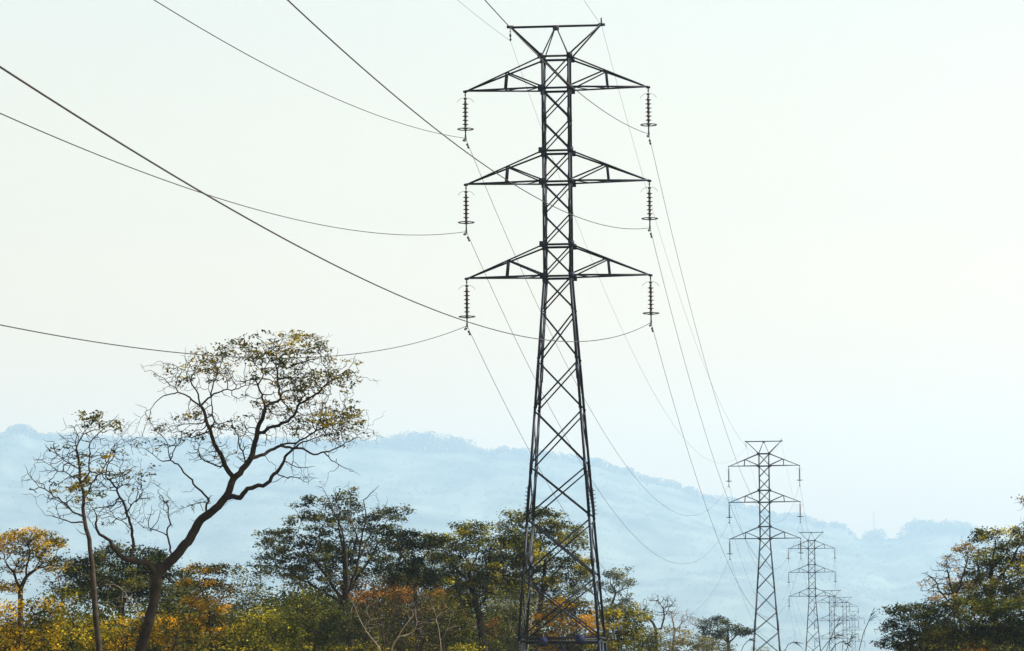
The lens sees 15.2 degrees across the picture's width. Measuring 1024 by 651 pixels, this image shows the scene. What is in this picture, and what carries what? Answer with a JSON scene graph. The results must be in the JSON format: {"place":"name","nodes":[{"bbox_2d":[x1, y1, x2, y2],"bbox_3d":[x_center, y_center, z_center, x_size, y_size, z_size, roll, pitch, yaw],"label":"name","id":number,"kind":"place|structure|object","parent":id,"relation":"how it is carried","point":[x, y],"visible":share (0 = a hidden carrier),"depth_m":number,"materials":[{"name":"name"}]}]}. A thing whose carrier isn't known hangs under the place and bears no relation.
{"place":"outdoors","nodes":[
{"label":"outdoors","id":0,"kind":"place"},
{"bbox_2d":[0,431,1023,650],"bbox_3d":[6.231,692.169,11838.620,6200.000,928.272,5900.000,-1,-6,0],"label":"hills","id":1,"kind":"structure","parent":0,"point":[438,508],"depth_m":11864.81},
{"bbox_2d":[0,423,1023,650],"bbox_3d":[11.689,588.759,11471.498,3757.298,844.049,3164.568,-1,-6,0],"label":"ridge woodland","id":2,"kind":"object","parent":1,"relation":"on","point":[399,441],"visible":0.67,"depth_m":12947.54,"materials":[{"name":"blue plant"}]},
{"bbox_2d":[0,0,1023,542],"label":"sky","id":3,"kind":"structure","parent":0,"point":[842,181],"materials":[{"name":"white"}]},
{"bbox_3d":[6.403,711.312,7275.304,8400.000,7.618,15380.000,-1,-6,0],"label":"ground","id":4,"kind":"structure","parent":0,"visible":0},
{"bbox_2d":[0,593,77,650],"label":"shrub","id":5,"kind":"object","parent":4,"relation":"on","point":[9,632],"visible":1,"depth_m":103.61,"materials":[{"name":"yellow plant"}]},
{"bbox_2d":[0,526,81,650],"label":"golden tree","id":6,"kind":"object","parent":4,"relation":"on","point":[47,543],"visible":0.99,"depth_m":127.73,"materials":[{"name":"yellow plant"}]},
{"bbox_2d":[37,552,73,640],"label":"sparse tree","id":7,"kind":"object","parent":4,"relation":"on","point":[55,575],"visible":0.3,"depth_m":209.57,"materials":[{"name":"green plant"}]},
{"bbox_2d":[9,580,125,650],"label":"shrub","id":8,"kind":"object","parent":4,"relation":"on","point":[73,620],"visible":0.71,"depth_m":107.52,"materials":[{"name":"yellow plant"}]},
{"bbox_2d":[21,410,126,650],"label":"slim tree","id":9,"kind":"object","parent":4,"relation":"on","point":[81,486],"visible":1,"depth_m":105.95,"materials":[{"name":"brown plant"}]},
{"bbox_2d":[69,610,168,650],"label":"shrub","id":10,"kind":"object","parent":4,"relation":"on","point":[121,643],"visible":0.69,"depth_m":117.58,"materials":[{"name":"yellow plant"}]},
{"bbox_2d":[98,580,146,627],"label":"dead bush","id":11,"kind":"object","parent":4,"relation":"on","point":[126,597],"visible":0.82,"depth_m":124.74,"materials":[{"name":"brown plant"}]},
{"bbox_2d":[36,539,211,648],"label":"dense tree","id":12,"kind":"object","parent":4,"relation":"on","point":[137,583],"visible":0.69,"depth_m":164.19,"materials":[{"name":"green plant"}]},
{"bbox_2d":[123,611,214,650],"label":"shrub","id":13,"kind":"object","parent":4,"relation":"on","point":[171,633],"visible":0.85,"depth_m":117.50,"materials":[{"name":"yellow plant"}]},
{"bbox_2d":[155,576,219,649],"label":"bush","id":14,"kind":"object","parent":4,"relation":"on","point":[181,591],"visible":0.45,"depth_m":149.63,"materials":[{"name":"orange plant"}]},
{"bbox_2d":[173,560,252,650],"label":"orange tree","id":15,"kind":"object","parent":4,"relation":"on","point":[208,584],"visible":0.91,"depth_m":137.53,"materials":[{"name":"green plant"}]},
{"bbox_2d":[64,329,384,650],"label":"crooked tree","id":16,"kind":"object","parent":4,"relation":"on","point":[168,562],"visible":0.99,"depth_m":110.11,"materials":[{"name":"brown plant"}]},
{"bbox_2d":[205,607,271,650],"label":"bush","id":17,"kind":"object","parent":4,"relation":"on","point":[232,645],"visible":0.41,"depth_m":139.38,"materials":[{"name":"green plant"}]},
{"bbox_2d":[225,558,278,650],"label":"shrub","id":18,"kind":"object","parent":4,"relation":"on","point":[247,590],"visible":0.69,"depth_m":149.60,"materials":[{"name":"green plant"}]},
{"bbox_2d":[226,597,312,650],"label":"bush","id":19,"kind":"object","parent":4,"relation":"on","point":[283,631],"visible":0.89,"depth_m":131.43,"materials":[{"name":"green plant"}]},
{"bbox_2d":[273,590,353,650],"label":"bush","id":20,"kind":"object","parent":4,"relation":"on","point":[331,635],"visible":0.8,"depth_m":141.52,"materials":[{"name":"green plant"}]},
{"bbox_2d":[245,486,418,650],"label":"bushy tree","id":21,"kind":"object","parent":4,"relation":"on","point":[328,548],"visible":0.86,"depth_m":164.59,"materials":[{"name":"green plant"}]},
{"bbox_2d":[299,598,391,650],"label":"bush","id":22,"kind":"object","parent":4,"relation":"on","point":[346,627],"visible":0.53,"depth_m":145.38,"materials":[{"name":"green plant"}]},
{"bbox_2d":[316,483,387,650],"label":"dead tree","id":23,"kind":"object","parent":4,"relation":"on","point":[347,589],"visible":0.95,"depth_m":157.67,"materials":[{"name":"brown plant"}]},
{"bbox_2d":[330,578,397,649],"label":"shrub","id":24,"kind":"object","parent":4,"relation":"on","point":[360,597],"visible":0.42,"depth_m":171.47,"materials":[{"name":"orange plant"}]},
{"bbox_2d":[351,599,386,650],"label":"dead bush","id":25,"kind":"object","parent":4,"relation":"on","point":[366,621],"visible":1,"depth_m":119.74,"materials":[{"name":"brown plant"}]},
{"bbox_2d":[336,569,429,650],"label":"bush","id":26,"kind":"object","parent":4,"relation":"on","point":[390,628],"visible":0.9,"depth_m":135.59,"materials":[{"name":"green plant"}]},
{"bbox_2d":[362,574,411,650],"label":"dead bush","id":27,"kind":"object","parent":4,"relation":"on","point":[383,635],"visible":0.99,"depth_m":127.67,"materials":[{"name":"brown plant"}]},
{"bbox_2d":[391,602,428,650],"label":"dead bush","id":28,"kind":"object","parent":4,"relation":"on","point":[407,624],"visible":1,"depth_m":117.67,"materials":[{"name":"brown plant"}]},
{"bbox_2d":[375,528,452,650],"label":"flat topped tree","id":29,"kind":"object","parent":4,"relation":"on","point":[407,542],"visible":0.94,"depth_m":159.53,"materials":[{"name":"green plant"}]},
{"bbox_2d":[385,585,449,639],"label":"shrub","id":30,"kind":"object","parent":4,"relation":"on","point":[408,600],"visible":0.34,"depth_m":171.59,"materials":[{"name":"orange plant"}]},
{"bbox_2d":[384,577,456,650],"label":"bush","id":31,"kind":"object","parent":4,"relation":"on","point":[420,646],"visible":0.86,"depth_m":138.54,"materials":[{"name":"green plant"}]},
{"bbox_2d":[356,552,519,610],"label":"background tree","id":32,"kind":"object","parent":4,"relation":"on","point":[435,565],"visible":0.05,"depth_m":227.17,"materials":[{"name":"green plant"}]},
{"bbox_2d":[424,593,457,650],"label":"dead bush","id":33,"kind":"object","parent":4,"relation":"on","point":[437,623],"visible":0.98,"depth_m":125.61,"materials":[{"name":"brown plant"}]},
{"bbox_2d":[417,587,476,650],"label":"bush","id":34,"kind":"object","parent":4,"relation":"on","point":[447,643],"visible":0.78,"depth_m":159.39,"materials":[{"name":"green plant"}]},
{"bbox_2d":[399,519,547,650],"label":"olive tree","id":35,"kind":"object","parent":4,"relation":"on","point":[496,561],"visible":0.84,"depth_m":181.38,"materials":[{"name":"green plant"}]},
{"bbox_2d":[449,610,503,648],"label":"shrub","id":36,"kind":"object","parent":4,"relation":"on","point":[488,625],"visible":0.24,"depth_m":193.41,"materials":[{"name":"green plant"}]},
{"bbox_2d":[478,584,536,650],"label":"bush","id":37,"kind":"object","parent":4,"relation":"on","point":[512,609],"visible":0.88,"depth_m":167.34,"materials":[{"name":"green plant"}]},
{"bbox_2d":[0,555,1023,650],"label":"undergrowth","id":38,"kind":"object","parent":4,"relation":"on","point":[443,623],"visible":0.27,"depth_m":174.81,"materials":[{"name":"green plant"}]},
{"bbox_2d":[195,605,485,650],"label":"bushes","id":39,"kind":"object","parent":38,"relation":"on","point":[369,648],"visible":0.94,"depth_m":128.94,"materials":[{"name":"green plant"}]},
{"bbox_2d":[0,572,1023,650],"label":"dark thicket","id":40,"kind":"object","parent":4,"relation":"on","point":[576,633],"visible":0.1,"depth_m":223.01,"materials":[{"name":"green plant"}]},
{"bbox_2d":[509,591,539,650],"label":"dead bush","id":41,"kind":"object","parent":4,"relation":"on","point":[530,615],"visible":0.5,"depth_m":171.62,"materials":[{"name":"brown plant"}]},
{"bbox_2d":[490,505,597,650],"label":"olive tree","id":42,"kind":"object","parent":4,"relation":"on","point":[544,581],"visible":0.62,"depth_m":195.48,"materials":[{"name":"green plant"}]},
{"bbox_2d":[463,18,652,650],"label":"lattice pylon","id":43,"kind":"object","parent":4,"relation":"on","point":[571,277],"visible":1,"depth_m":166.59,"materials":[{"name":"metal"}]},
{"bbox_2d":[457,94,473,139],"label":"insulator string","id":44,"kind":"object","parent":43,"relation":"hanging from","point":[465,116],"visible":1,"depth_m":167.51,"materials":[{"name":"grey metal"}]},
{"bbox_2d":[154,0,465,141],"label":"conductor cable","id":45,"kind":"object","parent":44,"relation":"hanging from","point":[463,140],"visible":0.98,"depth_m":117.04,"materials":[{"name":"grey metal"}]},
{"bbox_2d":[466,140,728,515],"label":"conductor cable","id":46,"kind":"object","parent":44,"relation":"hanging from","point":[467,145],"visible":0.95,"depth_m":210.25,"materials":[{"name":"grey metal"}]},
{"bbox_2d":[458,188,474,232],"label":"insulator string","id":47,"kind":"object","parent":43,"relation":"hanging from","point":[466,221],"visible":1,"depth_m":167.10,"materials":[{"name":"grey metal"}]},
{"bbox_2d":[0,113,466,234],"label":"conductor cable","id":48,"kind":"object","parent":47,"relation":"hanging from","point":[195,190],"visible":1,"depth_m":98.94,"materials":[{"name":"grey metal"}]},
{"bbox_2d":[467,234,729,563],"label":"conductor cable","id":49,"kind":"object","parent":47,"relation":"hanging from","point":[468,238],"visible":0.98,"depth_m":197.13,"materials":[{"name":"grey metal"}]},
{"bbox_2d":[459,281,474,327],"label":"insulator string","id":50,"kind":"object","parent":43,"relation":"hanging from","point":[466,303],"visible":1,"depth_m":166.70,"materials":[{"name":"grey metal"}]},
{"bbox_2d":[0,324,466,357],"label":"conductor cable","id":51,"kind":"object","parent":50,"relation":"hanging from","point":[465,328],"visible":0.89,"depth_m":99.31,"materials":[{"name":"grey metal"}]},
{"bbox_2d":[468,328,729,617],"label":"conductor cable","id":52,"kind":"object","parent":50,"relation":"hanging from","point":[552,491],"visible":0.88,"depth_m":205.20,"materials":[{"name":"grey metal"}]},
{"bbox_2d":[640,90,656,135],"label":"insulator string","id":53,"kind":"object","parent":43,"relation":"hanging from","point":[648,115],"visible":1,"depth_m":166.73,"materials":[{"name":"grey metal"}]},
{"bbox_2d":[485,0,648,136],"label":"conductor cable","id":54,"kind":"object","parent":53,"relation":"hanging from","point":[554,71],"visible":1,"depth_m":117.98,"materials":[{"name":"grey metal"}]},
{"bbox_2d":[649,136,799,521],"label":"conductor cable","id":55,"kind":"object","parent":53,"relation":"hanging from","point":[650,143],"visible":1,"depth_m":201.79,"materials":[{"name":"grey metal"}]},
{"bbox_2d":[641,183,657,229],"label":"insulator string","id":56,"kind":"object","parent":43,"relation":"hanging from","point":[649,201],"visible":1,"depth_m":166.33,"materials":[{"name":"grey metal"}]},
{"bbox_2d":[287,0,650,230],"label":"conductor cable","id":57,"kind":"object","parent":56,"relation":"hanging from","point":[292,4],"visible":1,"depth_m":84.31,"materials":[{"name":"grey metal"}]},
{"bbox_2d":[650,233,800,568],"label":"conductor cable","id":58,"kind":"object","parent":56,"relation":"hanging from","point":[651,236],"visible":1,"depth_m":201.31,"materials":[{"name":"grey metal"}]},
{"bbox_2d":[642,278,658,323],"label":"insulator string","id":59,"kind":"object","parent":43,"relation":"hanging from","point":[650,287],"visible":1,"depth_m":165.93,"materials":[{"name":"grey metal"}]},
{"bbox_2d":[0,66,651,341],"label":"conductor cable","id":60,"kind":"object","parent":59,"relation":"hanging from","point":[77,116],"visible":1,"depth_m":59.36,"materials":[{"name":"grey metal"}]},
{"bbox_2d":[651,327,800,617],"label":"conductor cable","id":61,"kind":"object","parent":59,"relation":"hanging from","point":[692,465],"visible":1,"depth_m":197.99,"materials":[{"name":"grey metal"}]},
{"bbox_2d":[602,29,779,456],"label":"earth wire","id":62,"kind":"object","parent":43,"relation":"attached to","point":[662,242],"visible":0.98,"depth_m":208.30,"materials":[{"name":"grey metal"}]},
{"bbox_2d":[515,594,614,650],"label":"shrub","id":63,"kind":"object","parent":4,"relation":"on","point":[572,607],"visible":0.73,"depth_m":177.29,"materials":[{"name":"green plant"}]},
{"bbox_2d":[564,564,639,632],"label":"hazy tree","id":64,"kind":"object","parent":4,"relation":"on","point":[616,577],"visible":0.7,"depth_m":299.20,"materials":[{"name":"green plant"}]},
{"bbox_2d":[586,601,653,650],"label":"shrub","id":65,"kind":"object","parent":4,"relation":"on","point":[618,642],"visible":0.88,"depth_m":184.26,"materials":[{"name":"green plant"}]},
{"bbox_2d":[587,602,655,635],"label":"shrub","id":66,"kind":"object","parent":4,"relation":"on","point":[609,607],"visible":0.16,"depth_m":249.17,"materials":[{"name":"green plant"}]},
{"bbox_2d":[613,628,670,650],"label":"shrub","id":67,"kind":"object","parent":4,"relation":"on","point":[651,647],"visible":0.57,"depth_m":199.16,"materials":[{"name":"green plant"}]},
{"bbox_2d":[634,593,677,639],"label":"bare tree","id":68,"kind":"object","parent":4,"relation":"on","point":[663,614],"visible":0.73,"depth_m":328.95,"materials":[{"name":"grey plant"}]},
{"bbox_2d":[631,624,719,650],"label":"shrub","id":69,"kind":"object","parent":4,"relation":"on","point":[682,642],"visible":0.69,"depth_m":243.84,"materials":[{"name":"green plant"}]},
{"bbox_2d":[668,607,706,648],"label":"bare tree","id":70,"kind":"object","parent":4,"relation":"on","point":[682,622],"visible":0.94,"depth_m":334.06,"materials":[{"name":"brown plant"}]},
{"bbox_2d":[690,633,737,650],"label":"shrub","id":71,"kind":"object","parent":4,"relation":"on","point":[715,648],"visible":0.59,"depth_m":269.04,"materials":[{"name":"green plant"}]},
{"bbox_2d":[695,615,758,650],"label":"tree","id":72,"kind":"object","parent":4,"relation":"on","point":[736,629],"visible":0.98,"depth_m":333.73,"materials":[{"name":"green plant"}]},
{"bbox_2d":[728,440,800,650],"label":"lattice pylon","id":73,"kind":"object","parent":4,"relation":"on","point":[768,466],"visible":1,"depth_m":433.69,"materials":[{"name":"metal"}]},
{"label":"earth wire hanger","id":74,"kind":"object","parent":73,"relation":"hanging from","visible":0},
{"bbox_2d":[510,41,742,462],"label":"earth wire","id":75,"kind":"object","parent":74,"relation":"hanging from","point":[597,273],"visible":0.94,"depth_m":219.84,"materials":[{"name":"grey metal"}]},
{"bbox_2d":[788,532,835,650],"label":"lattice pylon","id":76,"kind":"object","parent":4,"relation":"on","point":[814,564],"visible":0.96,"depth_m":662.53,"materials":[{"name":"metal"}]},
{"bbox_2d":[815,590,849,650],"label":"lattice pylon","id":77,"kind":"object","parent":4,"relation":"on","point":[829,596],"visible":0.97,"depth_m":877.10,"materials":[{"name":"metal"}]},
{"bbox_2d":[826,618,842,650],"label":"grass stalk","id":78,"kind":"object","parent":4,"relation":"on","point":[833,630],"depth_m":51.84,"materials":[{"name":"grey plant"}]},
{"bbox_2d":[837,597,858,650],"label":"lattice pylon","id":79,"kind":"object","parent":4,"relation":"on","point":[845,623],"visible":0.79,"depth_m":1136.34,"materials":[{"name":"metal"}]},
{"bbox_2d":[842,611,863,650],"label":"lattice pylon","id":80,"kind":"object","parent":4,"relation":"on","point":[855,630],"visible":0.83,"depth_m":1395.30,"materials":[{"name":"metal"}]},
{"bbox_2d":[859,608,878,649],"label":"grass stalk","id":81,"kind":"object","parent":4,"relation":"on","point":[872,613],"depth_m":44.87,"materials":[{"name":"grey plant"}]},
{"bbox_2d":[869,600,962,650],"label":"dark bush","id":82,"kind":"object","parent":4,"relation":"on","point":[916,616],"visible":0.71,"depth_m":149.29,"materials":[{"name":"green plant"}]},
{"bbox_2d":[913,539,979,650],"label":"twiggy tree","id":83,"kind":"object","parent":4,"relation":"on","point":[963,547],"visible":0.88,"depth_m":155.64,"materials":[{"name":"green plant"}]},
{"bbox_2d":[909,595,1023,650],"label":"dark bush","id":84,"kind":"object","parent":4,"relation":"on","point":[986,608],"visible":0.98,"depth_m":147.24,"materials":[{"name":"green plant"}]},
{"bbox_2d":[945,642,991,650],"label":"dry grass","id":85,"kind":"structure","parent":4,"relation":"on","point":[972,648],"depth_m":119.53,"materials":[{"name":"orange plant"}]},
{"bbox_2d":[940,525,1023,623],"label":"leafy tree","id":86,"kind":"object","parent":4,"relation":"on","point":[992,584],"visible":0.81,"depth_m":161.35,"materials":[{"name":"green plant"}]},
{"bbox_2d":[1009,494,1023,558],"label":"edge tree","id":87,"kind":"object","parent":4,"relation":"on","point":[1018,530],"visible":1,"depth_m":140.00,"materials":[{"name":"green plant"}]}
]}

